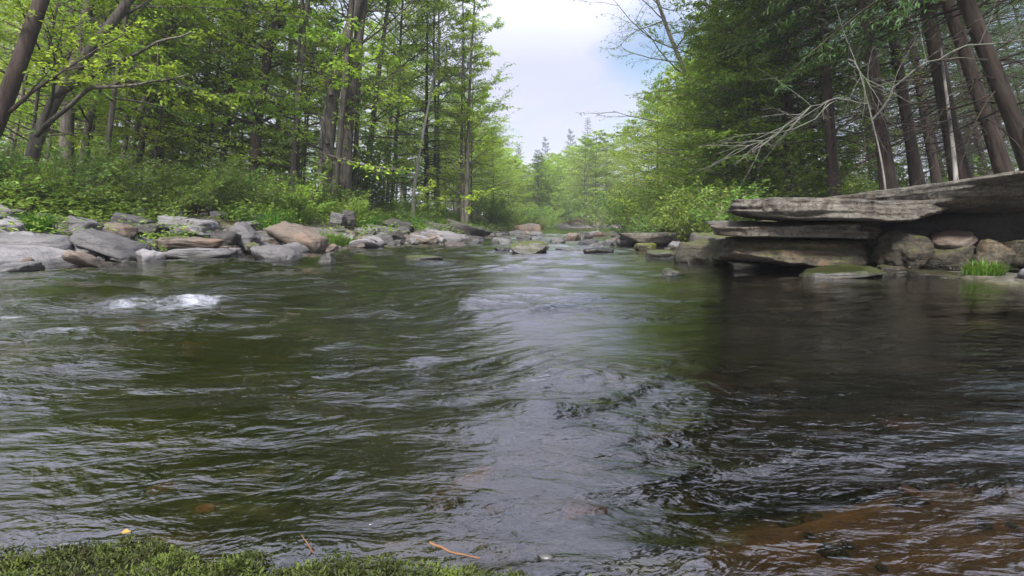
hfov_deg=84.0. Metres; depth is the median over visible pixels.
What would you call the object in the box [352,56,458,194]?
tree
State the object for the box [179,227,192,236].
rubble stone
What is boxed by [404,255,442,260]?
rock
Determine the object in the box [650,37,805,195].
tree
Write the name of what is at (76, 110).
tree
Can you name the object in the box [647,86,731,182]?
tree
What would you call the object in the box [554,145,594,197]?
tree
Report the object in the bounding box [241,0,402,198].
tree
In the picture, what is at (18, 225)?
rubble stone
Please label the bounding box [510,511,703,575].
submerged stone
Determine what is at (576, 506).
submerged rock
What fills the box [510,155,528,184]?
tree
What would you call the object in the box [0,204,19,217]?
rubble stone
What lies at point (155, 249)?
rubble stone
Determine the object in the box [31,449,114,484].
submerged rock
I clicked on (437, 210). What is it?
bush
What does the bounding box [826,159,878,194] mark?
bush
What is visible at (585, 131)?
pine tree
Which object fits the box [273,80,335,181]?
tree
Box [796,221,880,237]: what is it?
ledge rock
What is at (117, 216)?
flat rock
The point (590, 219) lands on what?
bush
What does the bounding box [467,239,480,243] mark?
rubble stone
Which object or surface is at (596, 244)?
rubble stone
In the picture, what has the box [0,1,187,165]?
tree
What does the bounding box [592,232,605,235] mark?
rubble stone
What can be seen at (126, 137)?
tree
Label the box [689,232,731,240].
rock
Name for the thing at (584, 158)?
tree
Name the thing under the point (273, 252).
boulder
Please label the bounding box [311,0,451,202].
tree
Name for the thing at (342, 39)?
tree
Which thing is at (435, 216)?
bush
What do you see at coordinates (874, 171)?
bush
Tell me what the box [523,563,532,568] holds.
pebble
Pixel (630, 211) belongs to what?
bush
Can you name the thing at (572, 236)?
rubble stone
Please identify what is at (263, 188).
bush
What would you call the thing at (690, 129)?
tree
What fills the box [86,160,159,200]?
bush
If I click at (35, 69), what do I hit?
tree
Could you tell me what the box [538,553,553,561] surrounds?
pebble
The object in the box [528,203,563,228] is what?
bush
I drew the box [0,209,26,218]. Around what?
rubble stone
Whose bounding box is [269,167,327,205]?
bush
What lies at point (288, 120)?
tree
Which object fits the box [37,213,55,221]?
rubble stone
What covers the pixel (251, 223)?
rubble stone
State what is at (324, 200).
bush
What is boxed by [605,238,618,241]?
rubble stone
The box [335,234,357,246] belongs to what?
grass tuft
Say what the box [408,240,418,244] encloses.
rubble stone
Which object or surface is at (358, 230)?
rubble stone
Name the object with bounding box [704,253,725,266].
rock
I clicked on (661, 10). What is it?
tree
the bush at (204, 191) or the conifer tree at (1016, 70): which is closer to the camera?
the bush at (204, 191)
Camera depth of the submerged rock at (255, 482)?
1.34 m
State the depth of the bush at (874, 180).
23.41 m
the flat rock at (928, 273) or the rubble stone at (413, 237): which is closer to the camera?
the flat rock at (928, 273)
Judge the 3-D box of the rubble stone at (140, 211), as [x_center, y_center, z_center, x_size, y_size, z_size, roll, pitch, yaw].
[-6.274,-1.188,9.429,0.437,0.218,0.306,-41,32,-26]
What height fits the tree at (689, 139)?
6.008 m
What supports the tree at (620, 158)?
on the ground
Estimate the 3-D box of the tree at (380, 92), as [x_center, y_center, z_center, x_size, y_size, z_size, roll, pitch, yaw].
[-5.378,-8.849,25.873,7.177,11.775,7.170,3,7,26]
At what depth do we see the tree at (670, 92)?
31.28 m
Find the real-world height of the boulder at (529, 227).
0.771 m
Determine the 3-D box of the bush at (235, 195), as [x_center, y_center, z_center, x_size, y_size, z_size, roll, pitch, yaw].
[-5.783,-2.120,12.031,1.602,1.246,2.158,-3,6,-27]
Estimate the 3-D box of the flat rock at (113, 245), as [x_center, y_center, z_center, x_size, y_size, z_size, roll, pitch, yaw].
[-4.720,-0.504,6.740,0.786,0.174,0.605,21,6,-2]
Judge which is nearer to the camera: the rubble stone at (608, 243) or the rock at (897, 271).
the rock at (897, 271)
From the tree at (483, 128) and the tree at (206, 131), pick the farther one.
the tree at (483, 128)
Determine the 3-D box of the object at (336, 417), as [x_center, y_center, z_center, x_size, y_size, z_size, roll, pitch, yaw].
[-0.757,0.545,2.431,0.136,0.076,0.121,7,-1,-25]
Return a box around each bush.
[0,128,36,190]
[0,133,138,210]
[0,136,120,213]
[0,147,30,179]
[0,156,74,192]
[0,157,52,205]
[3,141,46,168]
[9,158,122,208]
[32,138,115,192]
[55,139,222,216]
[73,157,117,193]
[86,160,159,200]
[91,152,185,188]
[99,153,198,217]
[113,145,191,182]
[123,171,177,205]
[126,154,192,194]
[139,169,231,212]
[152,165,195,187]
[163,169,211,209]
[166,146,219,173]
[170,159,242,214]
[179,162,238,195]
[185,145,262,197]
[194,153,281,208]
[199,159,265,203]
[218,171,277,210]
[221,164,301,211]
[222,117,318,189]
[240,170,315,213]
[256,169,327,216]
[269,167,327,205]
[271,191,334,219]
[308,171,364,211]
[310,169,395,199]
[312,191,368,213]
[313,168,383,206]
[314,116,421,214]
[321,187,372,223]
[329,185,372,211]
[372,186,390,207]
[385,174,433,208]
[387,189,454,222]
[391,192,438,220]
[421,200,448,219]
[433,202,450,216]
[454,191,507,225]
[454,209,475,221]
[459,190,492,214]
[474,196,516,229]
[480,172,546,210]
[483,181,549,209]
[495,205,522,225]
[497,204,536,230]
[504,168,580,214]
[511,204,528,213]
[514,208,532,222]
[520,207,540,222]
[523,189,585,224]
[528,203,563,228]
[529,204,555,224]
[531,212,551,228]
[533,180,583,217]
[537,208,564,227]
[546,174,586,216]
[550,191,584,223]
[557,194,577,216]
[568,193,612,227]
[574,191,626,220]
[578,185,620,217]
[593,183,662,218]
[597,190,666,235]
[604,180,650,228]
[607,180,690,225]
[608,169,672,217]
[608,193,652,227]
[616,196,637,224]
[625,180,695,232]
[626,205,676,232]
[628,187,686,220]
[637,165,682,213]
[638,189,671,226]
[641,206,673,231]
[644,183,720,232]
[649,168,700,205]
[652,176,740,241]
[654,185,729,231]
[678,184,738,231]
[684,174,774,234]
[685,183,742,200]
[691,206,742,232]
[693,178,741,204]
[714,172,799,220]
[716,144,873,197]
[720,177,769,220]
[724,147,826,196]
[729,179,826,220]
[752,145,868,197]
[756,153,875,197]
[759,174,826,197]
[768,165,826,197]
[769,155,852,197]
[779,171,815,196]
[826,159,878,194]
[847,154,928,189]
[848,159,947,191]
[894,152,941,186]
[925,150,1011,181]
[939,155,1017,177]
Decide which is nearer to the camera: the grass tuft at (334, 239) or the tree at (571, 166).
the grass tuft at (334, 239)
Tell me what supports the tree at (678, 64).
on the ground
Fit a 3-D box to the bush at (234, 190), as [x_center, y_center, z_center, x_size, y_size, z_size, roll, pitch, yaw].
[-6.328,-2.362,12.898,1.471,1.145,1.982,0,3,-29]
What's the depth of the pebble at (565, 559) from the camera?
0.76 m
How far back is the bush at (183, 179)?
10.99 m
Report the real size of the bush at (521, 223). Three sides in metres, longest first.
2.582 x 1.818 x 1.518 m
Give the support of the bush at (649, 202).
on the ground
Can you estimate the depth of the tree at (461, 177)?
21.23 m
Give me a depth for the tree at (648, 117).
21.57 m
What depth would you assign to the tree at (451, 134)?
35.03 m
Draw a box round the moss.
[0,532,608,575]
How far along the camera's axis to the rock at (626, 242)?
11.93 m
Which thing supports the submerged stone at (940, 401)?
on the ground
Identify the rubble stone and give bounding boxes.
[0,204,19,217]
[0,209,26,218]
[0,216,25,231]
[0,261,44,276]
[9,231,35,235]
[20,257,33,261]
[21,207,32,211]
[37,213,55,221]
[61,249,120,269]
[74,244,108,256]
[97,255,107,260]
[110,257,134,262]
[126,207,146,217]
[134,236,157,247]
[135,249,166,264]
[150,247,163,251]
[164,210,183,215]
[169,230,187,235]
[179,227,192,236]
[200,218,220,224]
[210,211,226,218]
[215,248,238,255]
[219,245,244,251]
[238,250,244,255]
[246,220,260,226]
[261,238,282,244]
[284,242,309,253]
[325,244,338,252]
[343,233,355,239]
[348,227,369,233]
[348,244,366,249]
[349,238,380,248]
[361,235,384,248]
[366,229,376,235]
[376,234,393,241]
[388,231,405,239]
[393,239,405,244]
[397,226,410,234]
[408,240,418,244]
[410,235,427,243]
[416,237,427,243]
[426,236,437,243]
[437,235,445,242]
[443,241,464,246]
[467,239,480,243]
[490,237,512,243]
[516,233,528,238]
[528,231,543,235]
[565,233,580,239]
[579,231,592,238]
[588,242,604,245]
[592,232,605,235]
[603,242,614,245]
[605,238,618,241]
[667,241,679,248]
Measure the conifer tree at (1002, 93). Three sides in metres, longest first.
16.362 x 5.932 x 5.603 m
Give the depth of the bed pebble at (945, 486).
1.32 m
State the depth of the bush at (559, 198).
47.36 m
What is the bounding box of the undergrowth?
[0,173,515,250]
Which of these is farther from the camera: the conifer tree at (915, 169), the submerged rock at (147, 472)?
the conifer tree at (915, 169)
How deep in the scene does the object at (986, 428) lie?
2.07 m
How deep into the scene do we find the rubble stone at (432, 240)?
12.56 m
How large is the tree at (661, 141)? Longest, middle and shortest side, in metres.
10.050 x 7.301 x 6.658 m
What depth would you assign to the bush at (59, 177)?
9.03 m
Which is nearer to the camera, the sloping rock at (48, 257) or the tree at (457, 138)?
the sloping rock at (48, 257)
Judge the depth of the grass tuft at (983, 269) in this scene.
4.67 m
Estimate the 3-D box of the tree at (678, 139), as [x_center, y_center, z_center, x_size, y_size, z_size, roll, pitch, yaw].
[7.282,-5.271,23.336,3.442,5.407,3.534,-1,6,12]
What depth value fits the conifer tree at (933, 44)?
9.29 m
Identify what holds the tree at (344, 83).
on the ground
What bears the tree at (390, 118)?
on the ground
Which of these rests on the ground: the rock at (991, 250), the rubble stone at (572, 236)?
the rock at (991, 250)
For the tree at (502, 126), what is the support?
on the ground
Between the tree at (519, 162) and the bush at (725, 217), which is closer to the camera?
the bush at (725, 217)
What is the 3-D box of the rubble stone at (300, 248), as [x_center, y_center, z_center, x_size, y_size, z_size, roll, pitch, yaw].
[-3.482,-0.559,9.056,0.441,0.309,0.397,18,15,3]
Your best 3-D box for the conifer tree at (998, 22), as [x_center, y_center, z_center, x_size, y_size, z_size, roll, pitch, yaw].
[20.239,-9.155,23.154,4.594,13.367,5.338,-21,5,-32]
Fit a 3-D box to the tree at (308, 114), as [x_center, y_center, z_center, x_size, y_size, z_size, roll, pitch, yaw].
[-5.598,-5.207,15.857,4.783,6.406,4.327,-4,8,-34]
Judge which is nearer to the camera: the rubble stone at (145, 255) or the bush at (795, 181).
the rubble stone at (145, 255)
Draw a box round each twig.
[51,540,89,550]
[301,534,313,552]
[429,541,480,558]
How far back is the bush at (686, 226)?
10.81 m
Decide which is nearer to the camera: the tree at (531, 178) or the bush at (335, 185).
the bush at (335, 185)
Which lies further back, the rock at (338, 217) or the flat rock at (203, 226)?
the rock at (338, 217)
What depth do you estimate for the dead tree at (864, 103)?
7.07 m
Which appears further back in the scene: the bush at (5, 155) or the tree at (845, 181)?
the tree at (845, 181)
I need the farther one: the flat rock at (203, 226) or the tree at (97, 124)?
the tree at (97, 124)
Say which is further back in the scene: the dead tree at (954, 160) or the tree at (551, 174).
the tree at (551, 174)
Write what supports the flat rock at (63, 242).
on the sloping rock at (48, 257)
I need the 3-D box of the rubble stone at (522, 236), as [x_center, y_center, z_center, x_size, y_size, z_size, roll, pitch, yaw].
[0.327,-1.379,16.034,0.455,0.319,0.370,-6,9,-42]
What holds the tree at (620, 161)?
on the ground
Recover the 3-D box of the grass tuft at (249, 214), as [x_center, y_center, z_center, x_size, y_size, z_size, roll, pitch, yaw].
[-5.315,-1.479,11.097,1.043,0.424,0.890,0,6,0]
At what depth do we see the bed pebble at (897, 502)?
1.24 m
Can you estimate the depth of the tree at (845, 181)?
14.30 m
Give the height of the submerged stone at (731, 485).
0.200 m
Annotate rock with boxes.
[0,231,73,250]
[0,244,76,269]
[67,215,103,233]
[69,229,149,260]
[102,222,137,239]
[109,212,154,225]
[134,223,169,235]
[153,236,224,248]
[157,215,221,236]
[163,247,232,258]
[209,230,240,246]
[229,221,261,252]
[245,242,259,251]
[262,221,328,252]
[318,252,335,262]
[329,212,346,225]
[342,210,356,228]
[366,224,399,230]
[382,218,414,230]
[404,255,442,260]
[420,220,450,230]
[425,228,471,243]
[446,219,492,236]
[467,235,483,240]
[494,247,509,250]
[550,237,564,242]
[555,248,586,250]
[578,238,598,244]
[583,247,613,252]
[616,239,634,246]
[619,232,689,243]
[633,243,656,250]
[645,250,675,259]
[661,268,679,273]
[673,238,728,268]
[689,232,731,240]
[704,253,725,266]
[706,220,873,238]
[712,236,878,266]
[725,197,948,221]
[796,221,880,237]
[799,263,887,278]
[825,171,1023,213]
[875,265,907,277]
[900,269,961,279]
[920,245,975,270]
[930,229,977,248]
[970,239,1015,271]
[1001,240,1023,268]
[1017,268,1023,278]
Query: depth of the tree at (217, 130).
18.64 m
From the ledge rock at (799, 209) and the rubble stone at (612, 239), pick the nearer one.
the ledge rock at (799, 209)
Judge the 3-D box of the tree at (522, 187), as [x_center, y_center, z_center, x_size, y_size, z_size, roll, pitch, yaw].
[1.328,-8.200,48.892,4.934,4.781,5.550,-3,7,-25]
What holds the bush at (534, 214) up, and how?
on the ground
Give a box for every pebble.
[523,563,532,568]
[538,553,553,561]
[559,557,570,564]
[780,515,804,527]
[802,532,817,539]
[808,513,822,520]
[816,542,850,559]
[840,540,856,549]
[874,564,887,571]
[891,499,909,506]
[898,485,921,496]
[900,493,930,505]
[917,480,940,489]
[940,483,959,489]
[973,480,1007,497]
[974,517,992,529]
[984,496,1002,505]
[1006,522,1018,528]
[1014,527,1023,539]
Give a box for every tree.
[0,0,129,145]
[0,0,145,156]
[0,0,161,136]
[0,0,162,171]
[0,0,201,191]
[0,0,204,167]
[0,0,236,180]
[0,0,332,186]
[0,1,63,162]
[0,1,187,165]
[0,2,132,164]
[0,14,39,141]
[2,1,117,165]
[4,0,146,148]
[4,2,312,171]
[4,11,131,168]
[10,0,209,173]
[10,1,190,167]
[15,0,202,178]
[34,0,261,179]
[37,16,196,169]
[44,0,224,165]
[62,0,244,172]
[63,0,323,168]
[80,16,260,167]
[85,0,313,189]
[93,0,419,185]
[96,0,252,171]
[97,35,202,179]
[104,2,285,162]
[105,0,340,175]
[117,0,291,169]
[118,0,338,171]
[119,57,220,169]
[120,1,257,168]
[121,0,319,168]
[156,0,319,182]
[180,0,321,172]
[204,59,288,158]
[207,0,335,184]
[215,0,408,184]
[225,0,364,191]
[230,8,364,178]
[239,0,393,174]
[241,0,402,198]
[243,8,340,187]
[249,0,433,207]
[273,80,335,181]
[278,0,415,143]
[279,9,401,166]
[283,0,446,127]
[284,0,522,208]
[296,0,404,201]
[303,34,341,208]
[308,0,459,203]
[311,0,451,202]
[338,0,423,213]
[352,32,436,199]
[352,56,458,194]
[353,66,433,202]
[360,63,458,195]
[361,46,472,201]
[364,2,449,200]
[365,85,442,199]
[368,0,491,205]
[369,0,493,204]
[372,0,485,213]
[400,29,466,217]
[401,10,538,200]
[409,76,491,206]
[410,74,506,212]
[413,95,516,209]
[417,58,527,221]
[429,0,508,224]
[433,0,487,222]
[433,78,518,188]
[433,103,495,194]
[441,92,524,215]
[441,116,525,204]
[442,93,501,201]
[447,122,524,202]
[457,127,529,206]
[469,136,518,201]
[483,160,533,206]
[485,154,533,221]
[498,160,527,198]
[505,164,551,207]
[507,163,570,201]
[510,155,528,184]
[512,155,579,208]
[513,167,560,208]
[517,143,523,161]
[519,159,575,210]
[523,153,582,197]
[525,150,549,215]
[534,162,583,198]
[540,137,549,160]
[543,146,601,196]
[544,153,572,191]
[546,152,581,199]
[549,129,647,215]
[550,136,625,207]
[551,159,582,202]
[554,132,646,217]
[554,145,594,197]
[558,138,628,203]
[562,140,617,216]
[562,140,641,202]
[563,146,622,204]
[565,128,575,168]
[568,127,660,198]
[573,0,725,166]
[575,145,643,188]
[580,118,591,167]
[586,128,655,200]
[593,90,681,194]
[602,119,664,217]
[604,70,710,193]
[610,0,874,198]
[611,74,693,209]
[615,100,683,181]
[616,97,682,195]
[618,99,680,194]
[624,55,736,187]
[626,0,850,183]
[627,74,689,169]
[629,0,776,199]
[631,5,777,204]
[635,0,908,208]
[637,47,705,174]
[639,10,778,184]
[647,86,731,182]
[648,68,697,169]
[649,57,702,154]
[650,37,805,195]
[654,0,807,205]
[655,0,927,206]
[656,95,715,189]
[658,13,809,165]
[659,59,733,165]
[660,0,845,183]
[663,0,912,195]
[664,1,874,191]
[668,83,767,189]
[672,105,714,181]
[675,109,795,184]
[677,1,901,192]
[682,0,992,189]
[688,0,1023,192]
[691,6,866,201]
[693,0,928,179]
[698,0,1006,196]
[702,8,890,183]
[703,0,963,176]
[720,8,862,139]
[733,0,1023,179]
[739,0,1023,184]
[739,0,1023,186]
[751,0,1023,185]
[804,4,917,182]
[810,1,922,186]
[811,0,1023,184]
[836,0,1023,174]
[836,31,924,183]
[838,1,959,182]
[840,12,907,178]
[872,0,970,181]
[872,1,983,179]
[883,0,1023,177]
[900,1,1023,175]
[907,5,1023,170]
[913,10,985,180]
[917,30,1018,180]
[920,61,1022,183]
[935,1,1021,171]
[954,0,1023,156]
[962,1,1023,170]
[984,0,1023,162]
[984,1,1023,160]
[994,2,1023,165]
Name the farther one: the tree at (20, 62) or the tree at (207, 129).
the tree at (207, 129)
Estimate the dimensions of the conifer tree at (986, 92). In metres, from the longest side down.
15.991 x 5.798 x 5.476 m
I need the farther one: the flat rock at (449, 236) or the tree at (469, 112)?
the tree at (469, 112)
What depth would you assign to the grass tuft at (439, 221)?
17.75 m
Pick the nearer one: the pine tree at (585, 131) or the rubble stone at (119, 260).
the rubble stone at (119, 260)
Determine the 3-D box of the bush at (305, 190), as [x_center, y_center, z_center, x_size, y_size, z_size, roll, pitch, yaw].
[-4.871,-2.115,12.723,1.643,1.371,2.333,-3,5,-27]
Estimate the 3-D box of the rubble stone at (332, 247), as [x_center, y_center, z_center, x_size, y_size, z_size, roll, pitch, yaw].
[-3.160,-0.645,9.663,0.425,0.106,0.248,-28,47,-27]
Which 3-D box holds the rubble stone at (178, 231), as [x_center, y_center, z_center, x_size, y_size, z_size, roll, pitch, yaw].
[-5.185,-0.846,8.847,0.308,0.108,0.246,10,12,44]
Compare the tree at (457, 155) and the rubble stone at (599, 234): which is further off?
the tree at (457, 155)
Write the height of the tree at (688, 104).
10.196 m
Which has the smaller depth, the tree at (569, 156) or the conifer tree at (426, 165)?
the conifer tree at (426, 165)
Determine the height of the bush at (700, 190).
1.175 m
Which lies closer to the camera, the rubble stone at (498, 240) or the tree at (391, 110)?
the rubble stone at (498, 240)
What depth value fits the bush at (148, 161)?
21.92 m
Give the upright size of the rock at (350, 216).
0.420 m
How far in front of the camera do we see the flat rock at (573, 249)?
8.96 m
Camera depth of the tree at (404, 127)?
30.27 m
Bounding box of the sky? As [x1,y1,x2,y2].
[0,0,1023,216]
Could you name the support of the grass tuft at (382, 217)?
on the ground
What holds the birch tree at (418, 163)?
on the ground
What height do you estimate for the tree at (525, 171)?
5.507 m
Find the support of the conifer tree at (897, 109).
on the ground
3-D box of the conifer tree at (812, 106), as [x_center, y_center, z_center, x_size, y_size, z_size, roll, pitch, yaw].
[8.394,-10.738,17.904,4.942,17.861,6.227,-15,4,-31]
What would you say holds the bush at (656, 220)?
on the ground
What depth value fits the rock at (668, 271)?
5.05 m
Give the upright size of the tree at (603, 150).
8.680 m
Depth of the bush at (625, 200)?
20.89 m
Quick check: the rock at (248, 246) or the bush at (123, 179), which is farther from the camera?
the bush at (123, 179)
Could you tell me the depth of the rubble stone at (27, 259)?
5.66 m
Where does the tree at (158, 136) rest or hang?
on the ground
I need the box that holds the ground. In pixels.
[0,200,1023,575]
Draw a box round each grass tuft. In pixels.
[2,210,60,231]
[136,231,182,238]
[223,204,263,220]
[232,211,283,229]
[260,206,296,223]
[279,206,313,223]
[321,229,351,245]
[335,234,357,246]
[356,214,379,227]
[367,213,389,224]
[404,216,429,229]
[426,216,446,223]
[960,256,1012,275]
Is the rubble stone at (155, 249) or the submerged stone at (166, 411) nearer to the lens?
the submerged stone at (166, 411)
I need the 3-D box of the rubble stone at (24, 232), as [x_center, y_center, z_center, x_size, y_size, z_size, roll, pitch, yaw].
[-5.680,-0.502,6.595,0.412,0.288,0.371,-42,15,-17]
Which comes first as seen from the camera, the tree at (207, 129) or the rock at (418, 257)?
the rock at (418, 257)
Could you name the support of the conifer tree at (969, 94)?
on the ground
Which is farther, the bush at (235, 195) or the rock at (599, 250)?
the bush at (235, 195)
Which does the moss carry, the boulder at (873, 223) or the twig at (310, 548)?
the twig at (310, 548)
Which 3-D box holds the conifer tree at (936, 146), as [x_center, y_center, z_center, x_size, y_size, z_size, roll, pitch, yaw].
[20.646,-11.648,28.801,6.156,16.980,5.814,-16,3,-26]
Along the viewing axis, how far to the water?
2.31 m
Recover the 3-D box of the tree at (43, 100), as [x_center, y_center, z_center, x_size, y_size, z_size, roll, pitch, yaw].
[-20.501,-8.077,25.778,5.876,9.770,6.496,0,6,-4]
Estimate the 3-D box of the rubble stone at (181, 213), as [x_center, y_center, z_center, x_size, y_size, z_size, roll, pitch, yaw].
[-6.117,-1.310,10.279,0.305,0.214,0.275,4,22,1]
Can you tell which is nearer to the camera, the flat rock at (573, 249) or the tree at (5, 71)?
the flat rock at (573, 249)
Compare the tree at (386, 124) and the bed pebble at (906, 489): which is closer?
the bed pebble at (906, 489)
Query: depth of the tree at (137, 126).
13.67 m
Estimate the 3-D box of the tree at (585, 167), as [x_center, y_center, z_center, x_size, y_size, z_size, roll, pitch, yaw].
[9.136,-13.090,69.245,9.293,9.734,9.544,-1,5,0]
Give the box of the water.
[0,228,1023,574]
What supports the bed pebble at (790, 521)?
on the ground
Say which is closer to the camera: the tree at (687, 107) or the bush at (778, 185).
the bush at (778, 185)
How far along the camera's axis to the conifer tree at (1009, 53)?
24.14 m
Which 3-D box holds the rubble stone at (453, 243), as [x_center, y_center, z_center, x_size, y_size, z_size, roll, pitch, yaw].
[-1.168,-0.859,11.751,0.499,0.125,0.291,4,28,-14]
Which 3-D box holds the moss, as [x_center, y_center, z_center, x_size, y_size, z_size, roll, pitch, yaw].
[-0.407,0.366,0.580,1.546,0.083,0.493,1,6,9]
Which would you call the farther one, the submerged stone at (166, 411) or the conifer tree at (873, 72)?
the conifer tree at (873, 72)
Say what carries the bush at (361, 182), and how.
on the ground
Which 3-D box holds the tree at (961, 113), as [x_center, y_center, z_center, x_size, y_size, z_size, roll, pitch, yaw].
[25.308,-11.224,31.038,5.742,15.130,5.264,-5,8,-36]
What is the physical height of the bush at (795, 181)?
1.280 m
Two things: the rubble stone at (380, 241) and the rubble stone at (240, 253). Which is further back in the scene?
the rubble stone at (380, 241)
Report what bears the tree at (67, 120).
on the ground
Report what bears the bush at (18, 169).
on the ground
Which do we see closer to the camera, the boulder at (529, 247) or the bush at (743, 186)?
the boulder at (529, 247)
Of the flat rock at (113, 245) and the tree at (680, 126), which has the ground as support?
the tree at (680, 126)
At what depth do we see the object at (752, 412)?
2.47 m
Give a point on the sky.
(560, 71)
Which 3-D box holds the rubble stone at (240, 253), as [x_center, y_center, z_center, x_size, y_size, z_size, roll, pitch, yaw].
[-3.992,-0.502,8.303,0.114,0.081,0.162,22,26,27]
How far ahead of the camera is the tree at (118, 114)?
25.00 m
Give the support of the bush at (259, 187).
on the ground
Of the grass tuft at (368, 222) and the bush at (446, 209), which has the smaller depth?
the grass tuft at (368, 222)
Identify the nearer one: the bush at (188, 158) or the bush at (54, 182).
the bush at (54, 182)
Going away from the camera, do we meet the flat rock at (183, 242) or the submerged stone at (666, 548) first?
the submerged stone at (666, 548)
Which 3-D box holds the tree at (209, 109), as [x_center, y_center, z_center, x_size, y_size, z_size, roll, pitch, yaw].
[-13.090,-8.715,23.417,7.507,11.794,7.709,7,5,-1]
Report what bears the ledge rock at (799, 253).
on the ground
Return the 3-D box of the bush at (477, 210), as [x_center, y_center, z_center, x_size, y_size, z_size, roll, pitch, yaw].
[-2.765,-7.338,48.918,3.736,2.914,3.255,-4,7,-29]
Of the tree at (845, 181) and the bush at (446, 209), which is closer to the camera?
the tree at (845, 181)
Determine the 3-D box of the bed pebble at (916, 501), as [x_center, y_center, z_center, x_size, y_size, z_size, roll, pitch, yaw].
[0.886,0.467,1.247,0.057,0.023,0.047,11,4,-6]
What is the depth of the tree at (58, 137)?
21.94 m
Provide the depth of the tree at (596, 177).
68.63 m
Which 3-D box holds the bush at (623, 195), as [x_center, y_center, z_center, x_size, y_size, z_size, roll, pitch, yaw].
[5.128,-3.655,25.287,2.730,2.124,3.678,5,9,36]
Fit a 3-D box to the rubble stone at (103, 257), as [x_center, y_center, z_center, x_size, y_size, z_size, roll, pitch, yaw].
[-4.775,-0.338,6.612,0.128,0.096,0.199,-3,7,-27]
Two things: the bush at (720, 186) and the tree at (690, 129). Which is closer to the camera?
the bush at (720, 186)
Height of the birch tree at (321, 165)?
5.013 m
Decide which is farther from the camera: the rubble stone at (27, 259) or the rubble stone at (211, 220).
the rubble stone at (211, 220)
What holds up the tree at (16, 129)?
on the ground
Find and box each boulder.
[250,245,303,259]
[509,230,523,233]
[510,240,549,253]
[513,223,540,231]
[750,221,883,267]
[870,230,935,268]
[879,212,1023,243]
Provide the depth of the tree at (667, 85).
25.76 m
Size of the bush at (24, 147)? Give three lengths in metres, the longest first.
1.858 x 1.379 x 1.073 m
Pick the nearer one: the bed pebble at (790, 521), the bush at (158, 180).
the bed pebble at (790, 521)
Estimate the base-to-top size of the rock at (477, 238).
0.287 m
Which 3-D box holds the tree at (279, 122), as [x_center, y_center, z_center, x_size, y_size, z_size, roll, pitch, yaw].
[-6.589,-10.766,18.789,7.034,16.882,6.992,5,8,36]
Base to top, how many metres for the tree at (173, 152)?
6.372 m
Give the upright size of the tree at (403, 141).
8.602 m
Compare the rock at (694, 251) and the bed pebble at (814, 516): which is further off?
the rock at (694, 251)
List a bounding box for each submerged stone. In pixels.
[0,378,207,426]
[418,466,493,512]
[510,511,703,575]
[635,410,758,482]
[706,429,1023,515]
[762,392,1023,415]
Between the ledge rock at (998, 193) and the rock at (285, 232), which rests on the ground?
the rock at (285, 232)
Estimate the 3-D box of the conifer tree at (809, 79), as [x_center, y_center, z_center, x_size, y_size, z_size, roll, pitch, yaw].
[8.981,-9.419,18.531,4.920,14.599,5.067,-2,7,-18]
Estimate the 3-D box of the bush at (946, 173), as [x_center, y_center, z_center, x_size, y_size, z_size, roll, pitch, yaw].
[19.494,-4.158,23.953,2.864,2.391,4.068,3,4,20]
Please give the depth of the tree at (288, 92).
24.64 m
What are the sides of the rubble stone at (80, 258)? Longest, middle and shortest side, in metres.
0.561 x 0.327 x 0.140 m
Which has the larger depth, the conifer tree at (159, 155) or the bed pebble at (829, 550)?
the conifer tree at (159, 155)
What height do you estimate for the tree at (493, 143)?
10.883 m
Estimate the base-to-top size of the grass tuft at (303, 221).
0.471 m
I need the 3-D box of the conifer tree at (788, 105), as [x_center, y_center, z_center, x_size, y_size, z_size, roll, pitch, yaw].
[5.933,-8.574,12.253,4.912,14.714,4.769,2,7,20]
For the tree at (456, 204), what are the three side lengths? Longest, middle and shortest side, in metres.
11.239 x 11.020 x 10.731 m
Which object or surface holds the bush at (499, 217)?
on the ground
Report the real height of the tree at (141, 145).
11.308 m
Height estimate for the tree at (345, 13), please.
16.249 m
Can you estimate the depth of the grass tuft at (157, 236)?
8.16 m
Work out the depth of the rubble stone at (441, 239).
13.59 m
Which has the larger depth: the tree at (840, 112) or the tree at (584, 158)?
the tree at (584, 158)

